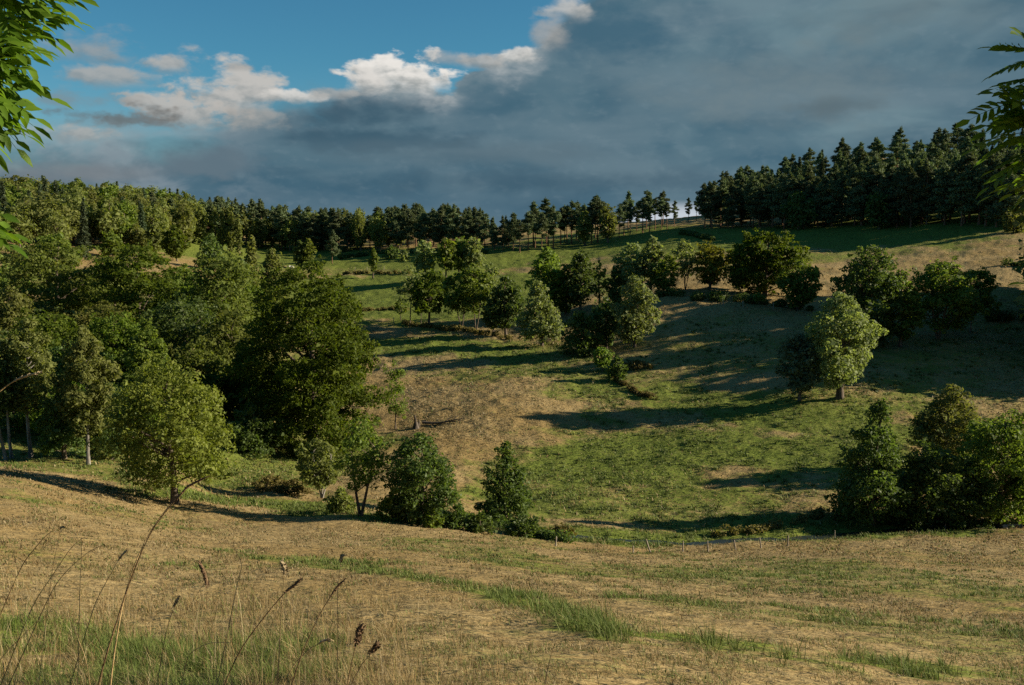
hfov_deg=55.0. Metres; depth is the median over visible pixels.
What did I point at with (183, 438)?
broadleaf tree
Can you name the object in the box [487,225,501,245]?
pine tree
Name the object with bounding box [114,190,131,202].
broadleaf tree
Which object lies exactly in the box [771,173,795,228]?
pine tree
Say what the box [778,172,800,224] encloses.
pine tree
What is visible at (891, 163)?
pine tree
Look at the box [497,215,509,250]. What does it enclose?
pine tree
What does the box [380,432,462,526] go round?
broadleaf tree
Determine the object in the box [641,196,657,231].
pine tree
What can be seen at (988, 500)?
bush
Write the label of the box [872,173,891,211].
pine tree
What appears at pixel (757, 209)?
pine tree
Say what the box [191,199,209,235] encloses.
broadleaf tree
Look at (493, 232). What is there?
pine tree
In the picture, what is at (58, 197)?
broadleaf tree
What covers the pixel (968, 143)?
pine tree
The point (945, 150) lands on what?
spruce tree
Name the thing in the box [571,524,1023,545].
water
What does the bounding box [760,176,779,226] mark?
pine tree
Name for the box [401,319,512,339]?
hedge
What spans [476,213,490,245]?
pine tree
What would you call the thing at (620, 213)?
pine tree
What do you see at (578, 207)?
pine tree
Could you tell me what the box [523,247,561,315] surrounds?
broadleaf tree
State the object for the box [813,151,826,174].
pine tree
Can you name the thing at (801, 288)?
broadleaf tree
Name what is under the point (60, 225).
broadleaf tree
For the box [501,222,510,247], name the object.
pine tree
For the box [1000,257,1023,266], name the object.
bush group
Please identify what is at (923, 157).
pine tree
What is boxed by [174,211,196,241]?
broadleaf tree
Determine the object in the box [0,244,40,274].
broadleaf tree
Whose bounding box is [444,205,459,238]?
pine tree
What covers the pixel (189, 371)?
broadleaf tree
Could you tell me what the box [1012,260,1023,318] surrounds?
broadleaf tree
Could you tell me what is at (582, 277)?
broadleaf tree
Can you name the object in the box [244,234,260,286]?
poplar tree
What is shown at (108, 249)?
broadleaf tree
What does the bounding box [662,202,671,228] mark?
pine tree
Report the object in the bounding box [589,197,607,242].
pine tree
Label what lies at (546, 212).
pine tree
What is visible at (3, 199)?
spruce tree
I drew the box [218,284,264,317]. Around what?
broadleaf tree
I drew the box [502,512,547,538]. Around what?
bush
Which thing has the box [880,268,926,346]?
broadleaf tree
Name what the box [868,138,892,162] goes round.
pine tree
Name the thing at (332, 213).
pine tree
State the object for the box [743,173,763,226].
pine tree
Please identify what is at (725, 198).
pine tree
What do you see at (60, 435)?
broadleaf tree
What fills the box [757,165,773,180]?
pine tree
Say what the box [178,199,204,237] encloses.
broadleaf tree
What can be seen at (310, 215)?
broadleaf tree
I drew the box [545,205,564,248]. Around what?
pine tree
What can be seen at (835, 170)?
pine tree
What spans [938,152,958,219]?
pine tree
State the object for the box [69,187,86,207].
broadleaf tree
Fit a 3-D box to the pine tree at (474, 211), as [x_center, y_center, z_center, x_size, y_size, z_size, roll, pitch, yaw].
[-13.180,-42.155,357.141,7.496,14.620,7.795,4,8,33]
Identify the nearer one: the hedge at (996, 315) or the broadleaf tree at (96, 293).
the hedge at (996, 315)
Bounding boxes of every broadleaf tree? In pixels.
[0,211,14,245]
[0,217,9,251]
[0,238,126,311]
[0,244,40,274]
[0,252,11,287]
[0,330,9,339]
[0,384,35,430]
[1,276,36,290]
[1,302,75,326]
[3,174,22,187]
[3,307,101,373]
[4,181,16,195]
[4,187,16,205]
[5,194,43,241]
[5,205,41,246]
[7,174,33,188]
[8,182,51,197]
[10,194,42,246]
[12,187,34,203]
[13,381,86,438]
[14,186,37,197]
[15,200,38,244]
[17,179,35,188]
[30,178,52,196]
[30,197,87,242]
[32,369,85,458]
[34,232,82,271]
[36,192,62,228]
[38,208,71,241]
[48,340,116,388]
[49,180,70,197]
[49,191,82,223]
[49,300,136,346]
[59,193,94,243]
[64,182,79,194]
[68,179,87,189]
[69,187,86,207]
[69,273,119,306]
[72,309,164,378]
[77,386,127,446]
[80,189,100,199]
[83,382,136,459]
[84,184,95,192]
[85,190,102,207]
[85,351,239,504]
[86,199,100,242]
[87,239,187,318]
[89,195,127,243]
[91,197,129,242]
[92,186,114,202]
[96,182,121,200]
[96,230,130,256]
[109,302,186,346]
[110,346,168,383]
[111,199,139,246]
[111,367,200,395]
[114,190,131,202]
[116,316,170,440]
[121,185,149,196]
[122,203,146,230]
[125,200,138,210]
[125,392,164,441]
[126,191,134,197]
[126,193,150,212]
[133,204,169,231]
[138,200,171,229]
[138,291,217,371]
[147,185,160,195]
[147,265,208,302]
[149,198,170,211]
[156,187,175,197]
[156,196,181,206]
[160,224,190,261]
[161,337,232,387]
[165,205,197,234]
[169,250,266,350]
[170,200,197,241]
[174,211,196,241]
[176,276,220,312]
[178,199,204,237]
[181,190,188,198]
[185,369,242,410]
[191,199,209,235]
[193,233,226,267]
[195,309,263,391]
[196,203,211,226]
[209,400,241,416]
[211,206,235,227]
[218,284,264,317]
[220,346,265,411]
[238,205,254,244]
[241,297,291,343]
[244,218,269,248]
[260,212,271,245]
[267,223,278,246]
[275,224,291,248]
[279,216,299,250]
[292,240,306,266]
[294,431,346,497]
[297,210,322,245]
[301,238,316,264]
[328,415,394,515]
[341,208,348,243]
[345,208,366,248]
[348,210,368,249]
[350,212,369,250]
[367,216,389,248]
[367,247,379,277]
[372,211,383,246]
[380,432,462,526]
[390,217,405,247]
[392,265,425,325]
[406,268,449,322]
[411,240,438,278]
[412,298,428,323]
[433,237,458,276]
[440,271,476,325]
[450,236,467,271]
[455,263,494,329]
[459,236,485,269]
[473,441,534,522]
[480,261,503,295]
[480,297,503,331]
[484,275,526,336]
[516,279,566,345]
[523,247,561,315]
[552,266,575,314]
[561,247,597,311]
[591,296,617,348]
[592,260,608,303]
[609,274,661,347]
[610,241,646,287]
[634,235,664,293]
[650,253,681,289]
[670,239,697,289]
[689,240,729,289]
[727,250,749,273]
[774,333,824,401]
[775,258,823,310]
[779,191,818,228]
[803,290,888,399]
[823,397,920,530]
[826,244,907,346]
[864,191,894,228]
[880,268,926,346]
[896,437,985,528]
[903,256,990,338]
[906,383,982,476]
[949,409,1023,526]
[956,266,1002,332]
[1001,207,1023,232]
[1005,454,1023,516]
[1007,201,1023,227]
[1012,239,1023,274]
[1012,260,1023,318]
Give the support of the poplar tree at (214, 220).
on the ground at (904, 239)
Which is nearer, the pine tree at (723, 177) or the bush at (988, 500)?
the bush at (988, 500)
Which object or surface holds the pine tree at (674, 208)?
on the ground at (904, 239)
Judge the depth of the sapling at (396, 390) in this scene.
113.79 m
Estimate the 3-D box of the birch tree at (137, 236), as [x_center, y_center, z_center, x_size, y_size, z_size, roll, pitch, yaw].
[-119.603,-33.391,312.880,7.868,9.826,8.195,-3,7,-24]
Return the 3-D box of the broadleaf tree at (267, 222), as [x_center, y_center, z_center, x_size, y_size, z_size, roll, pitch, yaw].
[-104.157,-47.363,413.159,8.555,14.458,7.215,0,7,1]
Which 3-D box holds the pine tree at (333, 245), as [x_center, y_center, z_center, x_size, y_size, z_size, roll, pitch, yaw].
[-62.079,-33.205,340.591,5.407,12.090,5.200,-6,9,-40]
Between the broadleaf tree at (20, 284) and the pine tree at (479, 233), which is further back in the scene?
the pine tree at (479, 233)
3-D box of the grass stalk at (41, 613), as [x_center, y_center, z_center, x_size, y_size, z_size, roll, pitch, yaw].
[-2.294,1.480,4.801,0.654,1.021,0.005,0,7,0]
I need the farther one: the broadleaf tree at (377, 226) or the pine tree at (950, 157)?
the broadleaf tree at (377, 226)
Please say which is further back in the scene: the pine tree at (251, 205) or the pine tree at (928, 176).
the pine tree at (251, 205)
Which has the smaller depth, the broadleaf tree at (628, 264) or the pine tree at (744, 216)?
the broadleaf tree at (628, 264)
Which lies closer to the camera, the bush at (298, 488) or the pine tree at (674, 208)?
the bush at (298, 488)
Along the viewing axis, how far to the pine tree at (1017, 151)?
288.48 m
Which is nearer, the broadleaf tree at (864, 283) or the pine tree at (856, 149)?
the broadleaf tree at (864, 283)
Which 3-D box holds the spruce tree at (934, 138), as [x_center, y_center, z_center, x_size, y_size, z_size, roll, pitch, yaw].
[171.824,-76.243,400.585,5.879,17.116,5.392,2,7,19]
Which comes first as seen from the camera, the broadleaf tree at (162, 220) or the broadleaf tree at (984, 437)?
the broadleaf tree at (984, 437)
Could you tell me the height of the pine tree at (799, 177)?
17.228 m
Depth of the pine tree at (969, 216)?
277.23 m
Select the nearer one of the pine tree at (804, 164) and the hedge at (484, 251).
the hedge at (484, 251)
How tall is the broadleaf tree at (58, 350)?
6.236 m
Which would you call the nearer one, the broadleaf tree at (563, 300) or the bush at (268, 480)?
the bush at (268, 480)
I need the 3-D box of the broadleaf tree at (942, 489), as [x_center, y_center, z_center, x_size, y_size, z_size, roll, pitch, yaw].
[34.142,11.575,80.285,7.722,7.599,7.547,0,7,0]
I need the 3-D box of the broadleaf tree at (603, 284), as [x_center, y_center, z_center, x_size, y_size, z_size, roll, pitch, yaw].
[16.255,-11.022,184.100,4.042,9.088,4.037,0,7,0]
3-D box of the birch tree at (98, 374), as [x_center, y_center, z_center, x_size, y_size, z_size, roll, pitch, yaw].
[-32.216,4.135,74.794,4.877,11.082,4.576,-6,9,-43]
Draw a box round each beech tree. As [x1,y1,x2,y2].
[219,254,393,457]
[722,227,812,295]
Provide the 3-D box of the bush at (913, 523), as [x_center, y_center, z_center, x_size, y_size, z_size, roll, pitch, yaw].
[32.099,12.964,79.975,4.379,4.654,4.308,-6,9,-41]
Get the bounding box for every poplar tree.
[191,208,198,242]
[194,207,208,243]
[209,204,219,245]
[218,209,225,249]
[224,205,236,251]
[234,214,242,252]
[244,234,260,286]
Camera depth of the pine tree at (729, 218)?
328.30 m
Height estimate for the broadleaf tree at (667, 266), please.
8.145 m
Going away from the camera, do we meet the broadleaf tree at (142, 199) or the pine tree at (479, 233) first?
the pine tree at (479, 233)
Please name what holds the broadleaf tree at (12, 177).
on the ground at (904, 239)
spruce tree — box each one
[0,181,8,209]
[36,183,44,203]
[41,176,48,193]
[53,180,59,198]
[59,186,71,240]
[76,202,92,258]
[78,197,93,244]
[138,203,146,233]
[142,187,146,198]
[754,171,766,221]
[795,167,799,177]
[797,157,802,175]
[819,160,824,178]
[844,163,854,218]
[931,134,938,168]
[943,144,947,159]
[973,133,980,160]
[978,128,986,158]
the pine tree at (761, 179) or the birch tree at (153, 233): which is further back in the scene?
the pine tree at (761, 179)
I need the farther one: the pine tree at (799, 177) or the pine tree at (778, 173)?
the pine tree at (778, 173)
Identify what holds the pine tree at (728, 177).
on the ground at (904, 239)
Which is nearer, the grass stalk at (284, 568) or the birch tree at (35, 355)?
the grass stalk at (284, 568)
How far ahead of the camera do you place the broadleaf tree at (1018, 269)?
154.60 m
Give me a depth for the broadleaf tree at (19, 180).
452.94 m
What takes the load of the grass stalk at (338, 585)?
on the ground at (904, 239)
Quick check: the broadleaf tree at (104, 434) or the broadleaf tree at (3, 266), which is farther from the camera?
the broadleaf tree at (3, 266)
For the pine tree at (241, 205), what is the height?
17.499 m
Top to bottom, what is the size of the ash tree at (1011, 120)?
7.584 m
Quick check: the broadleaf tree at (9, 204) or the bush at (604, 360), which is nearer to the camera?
the bush at (604, 360)
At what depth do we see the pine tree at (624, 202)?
354.19 m
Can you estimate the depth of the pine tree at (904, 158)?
296.80 m
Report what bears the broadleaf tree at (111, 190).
on the ground at (904, 239)
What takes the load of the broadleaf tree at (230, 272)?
on the ground at (904, 239)
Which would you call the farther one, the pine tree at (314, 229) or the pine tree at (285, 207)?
the pine tree at (285, 207)
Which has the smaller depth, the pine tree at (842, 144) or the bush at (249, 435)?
the bush at (249, 435)
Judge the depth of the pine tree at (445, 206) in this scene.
364.65 m
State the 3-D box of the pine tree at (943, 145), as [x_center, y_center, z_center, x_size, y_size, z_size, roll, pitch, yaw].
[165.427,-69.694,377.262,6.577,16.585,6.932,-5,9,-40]
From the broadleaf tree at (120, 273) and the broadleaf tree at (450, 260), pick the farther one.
the broadleaf tree at (450, 260)
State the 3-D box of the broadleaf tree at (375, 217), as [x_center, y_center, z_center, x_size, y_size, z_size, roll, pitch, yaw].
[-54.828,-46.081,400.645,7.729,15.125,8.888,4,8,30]
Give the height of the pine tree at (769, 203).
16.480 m
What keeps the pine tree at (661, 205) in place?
on the ground at (904, 239)
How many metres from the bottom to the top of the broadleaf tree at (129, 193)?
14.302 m
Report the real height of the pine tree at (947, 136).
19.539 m
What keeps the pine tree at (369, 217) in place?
on the ground at (904, 239)
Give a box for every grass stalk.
[0,371,42,391]
[0,531,51,615]
[0,537,84,684]
[0,640,18,660]
[9,544,103,684]
[38,526,64,684]
[69,618,90,684]
[70,550,127,683]
[77,537,81,684]
[98,475,210,684]
[110,507,168,684]
[142,560,209,684]
[157,595,179,683]
[181,642,229,684]
[217,546,241,684]
[224,577,302,684]
[277,556,287,684]
[283,638,333,684]
[291,578,345,684]
[337,553,344,670]
[347,620,366,684]
[351,640,380,684]
[545,643,554,683]
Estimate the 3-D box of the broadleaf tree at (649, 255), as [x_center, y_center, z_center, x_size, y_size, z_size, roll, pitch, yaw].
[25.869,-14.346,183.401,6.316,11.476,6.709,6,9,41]
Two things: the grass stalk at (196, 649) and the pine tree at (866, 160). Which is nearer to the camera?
the grass stalk at (196, 649)
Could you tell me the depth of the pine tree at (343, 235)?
390.22 m
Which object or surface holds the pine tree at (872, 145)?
on the ground at (904, 239)
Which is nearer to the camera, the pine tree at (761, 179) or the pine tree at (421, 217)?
the pine tree at (761, 179)
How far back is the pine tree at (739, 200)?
333.86 m
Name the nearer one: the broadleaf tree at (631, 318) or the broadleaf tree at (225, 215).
the broadleaf tree at (631, 318)
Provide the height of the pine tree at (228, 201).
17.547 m
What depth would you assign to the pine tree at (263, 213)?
405.29 m
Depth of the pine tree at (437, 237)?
356.83 m
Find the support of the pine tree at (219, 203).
on the ground at (904, 239)
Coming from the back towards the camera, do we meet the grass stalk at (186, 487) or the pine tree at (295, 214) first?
the pine tree at (295, 214)
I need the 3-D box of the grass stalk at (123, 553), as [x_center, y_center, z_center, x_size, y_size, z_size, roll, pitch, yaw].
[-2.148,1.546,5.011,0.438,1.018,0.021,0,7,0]
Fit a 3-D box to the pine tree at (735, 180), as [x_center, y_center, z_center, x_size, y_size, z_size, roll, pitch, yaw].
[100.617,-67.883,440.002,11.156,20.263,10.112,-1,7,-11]
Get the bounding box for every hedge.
[272,238,346,251]
[337,248,407,259]
[342,270,411,274]
[361,305,408,310]
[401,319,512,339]
[409,248,488,254]
[493,518,578,544]
[611,377,657,398]
[654,287,813,310]
[678,229,715,240]
[710,505,824,536]
[982,307,1023,321]
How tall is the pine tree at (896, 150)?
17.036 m
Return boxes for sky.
[0,0,1023,226]
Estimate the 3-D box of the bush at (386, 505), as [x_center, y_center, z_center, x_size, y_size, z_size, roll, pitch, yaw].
[-7.709,10.672,63.217,2.443,2.372,1.935,0,7,0]
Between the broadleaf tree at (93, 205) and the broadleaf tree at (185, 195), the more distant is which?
the broadleaf tree at (185, 195)
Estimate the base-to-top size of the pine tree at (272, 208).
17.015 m
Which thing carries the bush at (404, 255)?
on the ground at (904, 239)
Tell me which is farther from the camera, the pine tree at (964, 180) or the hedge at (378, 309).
the pine tree at (964, 180)
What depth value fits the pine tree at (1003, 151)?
307.74 m
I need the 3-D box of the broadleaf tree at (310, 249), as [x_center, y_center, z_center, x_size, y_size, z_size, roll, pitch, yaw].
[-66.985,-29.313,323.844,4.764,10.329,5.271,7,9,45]
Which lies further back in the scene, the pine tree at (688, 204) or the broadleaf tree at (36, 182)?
the broadleaf tree at (36, 182)
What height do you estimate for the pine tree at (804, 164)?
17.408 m
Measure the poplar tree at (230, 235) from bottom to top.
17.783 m
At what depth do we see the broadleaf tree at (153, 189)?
457.54 m
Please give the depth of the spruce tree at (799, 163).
394.76 m
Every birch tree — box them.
[0,284,34,337]
[0,316,56,457]
[0,338,30,458]
[0,358,15,459]
[48,324,122,464]
[97,258,130,306]
[123,222,148,247]
[143,222,164,251]
[257,248,286,318]
[575,211,594,245]
[595,204,618,242]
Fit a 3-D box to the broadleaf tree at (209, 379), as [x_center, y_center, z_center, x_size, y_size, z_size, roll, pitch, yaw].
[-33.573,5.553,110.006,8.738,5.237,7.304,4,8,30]
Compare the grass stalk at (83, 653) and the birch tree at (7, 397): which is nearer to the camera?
the grass stalk at (83, 653)
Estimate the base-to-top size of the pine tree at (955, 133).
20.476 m
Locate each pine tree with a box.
[147,191,159,202]
[166,196,174,207]
[197,198,210,226]
[205,202,212,232]
[208,197,229,224]
[212,205,228,237]
[224,204,243,231]
[226,197,231,206]
[239,202,247,242]
[246,199,258,234]
[251,198,270,246]
[267,206,275,239]
[269,204,289,246]
[271,206,290,249]
[282,204,290,220]
[289,205,306,244]
[291,210,314,245]
[303,213,322,245]
[304,206,312,216]
[315,207,329,249]
[322,208,342,240]
[323,229,341,263]
[325,210,344,244]
[338,211,353,250]
[365,206,383,246]
[366,215,373,248]
[381,207,390,230]
[382,207,395,245]
[385,207,402,247]
[397,203,416,249]
[408,202,424,246]
[408,208,426,242]
[413,207,430,240]
[425,207,435,245]
[430,204,448,242]
[430,204,449,247]
[441,204,461,240]
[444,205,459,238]
[456,207,464,237]
[459,211,476,241]
[460,206,471,244]
[468,206,478,238]
[473,207,486,244]
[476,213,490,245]
[487,217,498,249]
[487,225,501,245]
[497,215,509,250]
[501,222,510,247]
[504,212,519,250]
[512,220,527,252]
[521,212,537,249]
[523,200,541,245]
[531,206,538,247]
[534,212,548,250]
[538,197,550,243]
[540,207,552,245]
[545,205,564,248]
[554,207,569,244]
[562,201,580,243]
[563,204,570,243]
[573,205,581,241]
[576,203,587,242]
[585,201,595,243]
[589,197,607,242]
[591,195,601,237]
[614,207,626,237]
[616,200,630,234]
[625,190,634,230]
[625,203,635,234]
[632,203,640,230]
[634,197,649,232]
[641,190,656,227]
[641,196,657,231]
[650,198,660,229]
[655,198,667,228]
[656,190,669,225]
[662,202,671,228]
[671,200,678,225]
[684,197,691,221]
[693,196,697,220]
[695,181,711,226]
[695,183,716,227]
[698,180,724,227]
[709,179,727,226]
[716,180,728,222]
[717,170,729,223]
[721,179,741,227]
[721,191,737,227]
[724,171,735,186]
[733,168,744,202]
[733,177,749,223]
[735,167,748,210]
[735,177,754,225]
[735,188,752,225]
[743,165,756,178]
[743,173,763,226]
[745,186,766,227]
[755,173,767,224]
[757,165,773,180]
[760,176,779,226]
[760,178,781,227]
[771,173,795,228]
[774,168,780,179]
[777,156,790,178]
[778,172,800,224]
[781,157,791,176]
[786,175,812,199]
[788,154,795,165]
[791,160,797,173]
[791,166,816,226]
[792,160,806,174]
[801,147,816,169]
[802,160,809,172]
[812,175,821,223]
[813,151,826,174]
[814,157,830,178]
[815,176,836,225]
[819,177,843,226]
[828,149,846,174]
[828,164,839,182]
[829,176,840,221]
[830,137,849,164]
[830,166,851,225]
[833,173,851,221]
[834,144,856,167]
[840,159,854,190]
[844,165,870,225]
[845,162,875,225]
[847,155,870,219]
[848,142,866,159]
[850,146,872,179]
[856,168,880,209]
[865,156,886,189]
[867,137,881,156]
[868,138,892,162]
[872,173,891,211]
[877,168,900,222]
[882,155,896,174]
[883,161,917,223]
[885,135,903,166]
[887,126,910,166]
[895,153,910,221]
[895,164,927,227]
[899,143,911,156]
[900,157,936,224]
[906,141,936,168]
[913,152,938,222]
[913,158,938,223]
[925,141,947,170]
[926,127,941,150]
[928,164,955,224]
[932,128,958,158]
[933,152,953,195]
[933,159,956,221]
[937,139,950,167]
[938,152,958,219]
[940,151,980,223]
[944,168,977,225]
[948,122,963,152]
[951,148,960,159]
[954,124,980,151]
[954,155,977,218]
[957,136,979,158]
[961,163,992,224]
[970,153,1005,225]
[980,149,1016,222]
[980,169,1006,226]
[981,148,989,159]
[988,150,1001,218]
[992,172,1023,214]
[999,149,1006,155]
[1003,144,1020,159]
[1007,131,1020,151]
[1012,159,1023,213]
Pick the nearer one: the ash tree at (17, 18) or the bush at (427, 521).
the ash tree at (17, 18)
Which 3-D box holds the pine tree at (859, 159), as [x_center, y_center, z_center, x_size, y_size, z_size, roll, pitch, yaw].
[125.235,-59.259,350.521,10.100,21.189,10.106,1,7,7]
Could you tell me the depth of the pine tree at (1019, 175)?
254.07 m
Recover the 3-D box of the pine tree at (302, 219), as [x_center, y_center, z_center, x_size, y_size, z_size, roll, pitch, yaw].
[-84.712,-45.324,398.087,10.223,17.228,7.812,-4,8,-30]
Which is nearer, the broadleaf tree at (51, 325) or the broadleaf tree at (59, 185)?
the broadleaf tree at (51, 325)
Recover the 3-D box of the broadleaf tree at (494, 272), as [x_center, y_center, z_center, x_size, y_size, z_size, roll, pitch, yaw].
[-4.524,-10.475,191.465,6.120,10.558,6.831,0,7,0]
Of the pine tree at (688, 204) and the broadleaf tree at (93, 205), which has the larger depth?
the pine tree at (688, 204)
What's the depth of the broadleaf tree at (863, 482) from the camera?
78.58 m
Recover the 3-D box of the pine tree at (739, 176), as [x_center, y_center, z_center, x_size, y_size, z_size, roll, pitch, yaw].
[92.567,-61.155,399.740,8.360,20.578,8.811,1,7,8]
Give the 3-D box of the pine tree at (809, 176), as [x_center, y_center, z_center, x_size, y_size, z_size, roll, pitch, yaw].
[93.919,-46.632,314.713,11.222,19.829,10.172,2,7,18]
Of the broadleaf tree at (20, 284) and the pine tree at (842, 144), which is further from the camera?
the pine tree at (842, 144)
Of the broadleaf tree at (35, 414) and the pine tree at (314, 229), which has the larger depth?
the pine tree at (314, 229)
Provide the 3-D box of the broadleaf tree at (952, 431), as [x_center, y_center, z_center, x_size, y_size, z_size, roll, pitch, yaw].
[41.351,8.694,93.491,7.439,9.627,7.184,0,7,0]
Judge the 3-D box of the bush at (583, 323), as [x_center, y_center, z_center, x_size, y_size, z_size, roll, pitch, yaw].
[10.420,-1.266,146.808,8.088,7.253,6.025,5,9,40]
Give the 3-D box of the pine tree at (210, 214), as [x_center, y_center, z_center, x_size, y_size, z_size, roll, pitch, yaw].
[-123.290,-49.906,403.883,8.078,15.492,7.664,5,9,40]
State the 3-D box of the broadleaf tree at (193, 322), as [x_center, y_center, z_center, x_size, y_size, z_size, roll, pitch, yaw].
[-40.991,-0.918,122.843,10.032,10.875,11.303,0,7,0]
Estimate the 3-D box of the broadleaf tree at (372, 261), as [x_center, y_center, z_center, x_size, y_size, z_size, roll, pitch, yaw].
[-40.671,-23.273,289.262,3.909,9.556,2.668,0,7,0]
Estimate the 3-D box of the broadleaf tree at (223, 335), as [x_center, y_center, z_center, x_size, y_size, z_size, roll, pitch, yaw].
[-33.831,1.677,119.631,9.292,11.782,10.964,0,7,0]
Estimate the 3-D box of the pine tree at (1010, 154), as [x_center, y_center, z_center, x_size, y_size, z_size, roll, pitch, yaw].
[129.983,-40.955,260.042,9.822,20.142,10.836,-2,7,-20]
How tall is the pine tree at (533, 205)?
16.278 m
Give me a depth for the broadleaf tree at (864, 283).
137.81 m
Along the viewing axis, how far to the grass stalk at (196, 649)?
4.38 m
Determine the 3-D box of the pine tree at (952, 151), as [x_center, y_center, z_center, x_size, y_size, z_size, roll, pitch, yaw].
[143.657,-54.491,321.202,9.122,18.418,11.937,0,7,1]
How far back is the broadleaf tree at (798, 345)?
115.66 m
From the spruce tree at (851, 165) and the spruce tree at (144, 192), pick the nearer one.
the spruce tree at (851, 165)
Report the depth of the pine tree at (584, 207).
342.38 m
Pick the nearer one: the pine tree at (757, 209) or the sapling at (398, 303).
the sapling at (398, 303)
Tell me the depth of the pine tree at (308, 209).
426.98 m
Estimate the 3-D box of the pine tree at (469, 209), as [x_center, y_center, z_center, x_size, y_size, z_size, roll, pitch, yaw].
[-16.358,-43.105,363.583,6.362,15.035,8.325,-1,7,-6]
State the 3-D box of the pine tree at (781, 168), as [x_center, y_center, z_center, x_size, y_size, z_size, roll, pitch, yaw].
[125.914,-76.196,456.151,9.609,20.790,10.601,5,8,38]
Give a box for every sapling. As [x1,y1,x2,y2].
[382,359,408,429]
[391,299,408,319]
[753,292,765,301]
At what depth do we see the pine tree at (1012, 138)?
367.26 m
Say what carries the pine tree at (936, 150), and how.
on the ground at (904, 239)
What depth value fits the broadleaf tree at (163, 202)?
363.95 m
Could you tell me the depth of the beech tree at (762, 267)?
172.74 m
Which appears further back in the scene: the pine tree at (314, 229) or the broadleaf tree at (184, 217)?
the pine tree at (314, 229)
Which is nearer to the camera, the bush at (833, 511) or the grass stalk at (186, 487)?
the grass stalk at (186, 487)
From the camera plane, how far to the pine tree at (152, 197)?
391.80 m
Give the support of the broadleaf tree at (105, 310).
on the ground at (904, 239)
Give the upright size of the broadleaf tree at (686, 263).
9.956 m
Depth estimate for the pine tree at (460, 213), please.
376.15 m
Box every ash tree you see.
[0,0,99,257]
[955,27,1023,285]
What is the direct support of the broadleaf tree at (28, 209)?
on the ground at (904, 239)
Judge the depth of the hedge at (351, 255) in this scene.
361.82 m
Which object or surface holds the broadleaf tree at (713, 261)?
on the ground at (904, 239)
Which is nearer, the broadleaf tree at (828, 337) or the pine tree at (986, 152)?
the broadleaf tree at (828, 337)
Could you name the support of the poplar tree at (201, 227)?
on the ground at (904, 239)
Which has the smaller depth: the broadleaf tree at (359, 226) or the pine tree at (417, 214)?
the pine tree at (417, 214)
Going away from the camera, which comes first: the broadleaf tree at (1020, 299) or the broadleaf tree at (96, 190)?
the broadleaf tree at (1020, 299)
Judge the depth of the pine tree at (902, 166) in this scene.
289.09 m
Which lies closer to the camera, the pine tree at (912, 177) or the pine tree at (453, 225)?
the pine tree at (912, 177)
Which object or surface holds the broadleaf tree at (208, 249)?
on the ground at (904, 239)
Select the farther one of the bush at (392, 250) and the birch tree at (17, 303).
the bush at (392, 250)
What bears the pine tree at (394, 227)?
on the ground at (904, 239)
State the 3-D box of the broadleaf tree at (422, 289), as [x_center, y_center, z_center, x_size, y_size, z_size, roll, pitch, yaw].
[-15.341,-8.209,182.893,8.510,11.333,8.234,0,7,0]
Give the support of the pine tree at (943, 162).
on the ground at (904, 239)
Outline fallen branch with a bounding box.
[422,413,463,425]
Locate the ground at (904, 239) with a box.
[0,153,1023,684]
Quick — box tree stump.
[412,415,419,428]
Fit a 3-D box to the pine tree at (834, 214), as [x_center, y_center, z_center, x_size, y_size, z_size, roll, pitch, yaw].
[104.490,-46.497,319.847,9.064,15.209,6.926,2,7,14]
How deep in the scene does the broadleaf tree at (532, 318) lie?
156.89 m
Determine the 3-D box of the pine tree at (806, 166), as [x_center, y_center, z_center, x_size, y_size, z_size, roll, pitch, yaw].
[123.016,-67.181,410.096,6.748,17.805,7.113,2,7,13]
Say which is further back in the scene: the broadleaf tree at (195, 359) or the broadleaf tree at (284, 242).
the broadleaf tree at (284, 242)
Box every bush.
[222,399,285,458]
[250,473,283,489]
[257,478,313,496]
[322,485,356,513]
[374,491,407,521]
[382,244,399,258]
[397,250,409,260]
[421,508,444,528]
[436,502,474,529]
[463,509,498,534]
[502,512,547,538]
[544,522,576,541]
[555,310,608,356]
[592,347,614,370]
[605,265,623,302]
[606,354,628,381]
[622,359,653,370]
[826,506,854,520]
[878,474,936,531]
[936,457,1002,529]
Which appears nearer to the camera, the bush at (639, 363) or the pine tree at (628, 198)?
the bush at (639, 363)
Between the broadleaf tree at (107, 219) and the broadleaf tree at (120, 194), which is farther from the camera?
the broadleaf tree at (120, 194)
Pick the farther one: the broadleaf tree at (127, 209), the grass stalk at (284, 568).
the broadleaf tree at (127, 209)
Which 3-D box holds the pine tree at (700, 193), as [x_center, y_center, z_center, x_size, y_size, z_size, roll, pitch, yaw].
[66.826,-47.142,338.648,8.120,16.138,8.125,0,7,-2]
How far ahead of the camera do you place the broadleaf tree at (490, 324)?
169.41 m
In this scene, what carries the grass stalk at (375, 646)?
on the ground at (904, 239)
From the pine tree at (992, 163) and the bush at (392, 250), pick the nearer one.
the pine tree at (992, 163)
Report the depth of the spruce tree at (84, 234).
269.68 m
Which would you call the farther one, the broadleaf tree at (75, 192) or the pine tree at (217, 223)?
the pine tree at (217, 223)
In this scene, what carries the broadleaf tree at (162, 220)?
on the ground at (904, 239)
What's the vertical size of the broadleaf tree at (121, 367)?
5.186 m
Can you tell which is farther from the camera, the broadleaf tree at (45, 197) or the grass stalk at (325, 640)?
the broadleaf tree at (45, 197)
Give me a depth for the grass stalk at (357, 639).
2.71 m

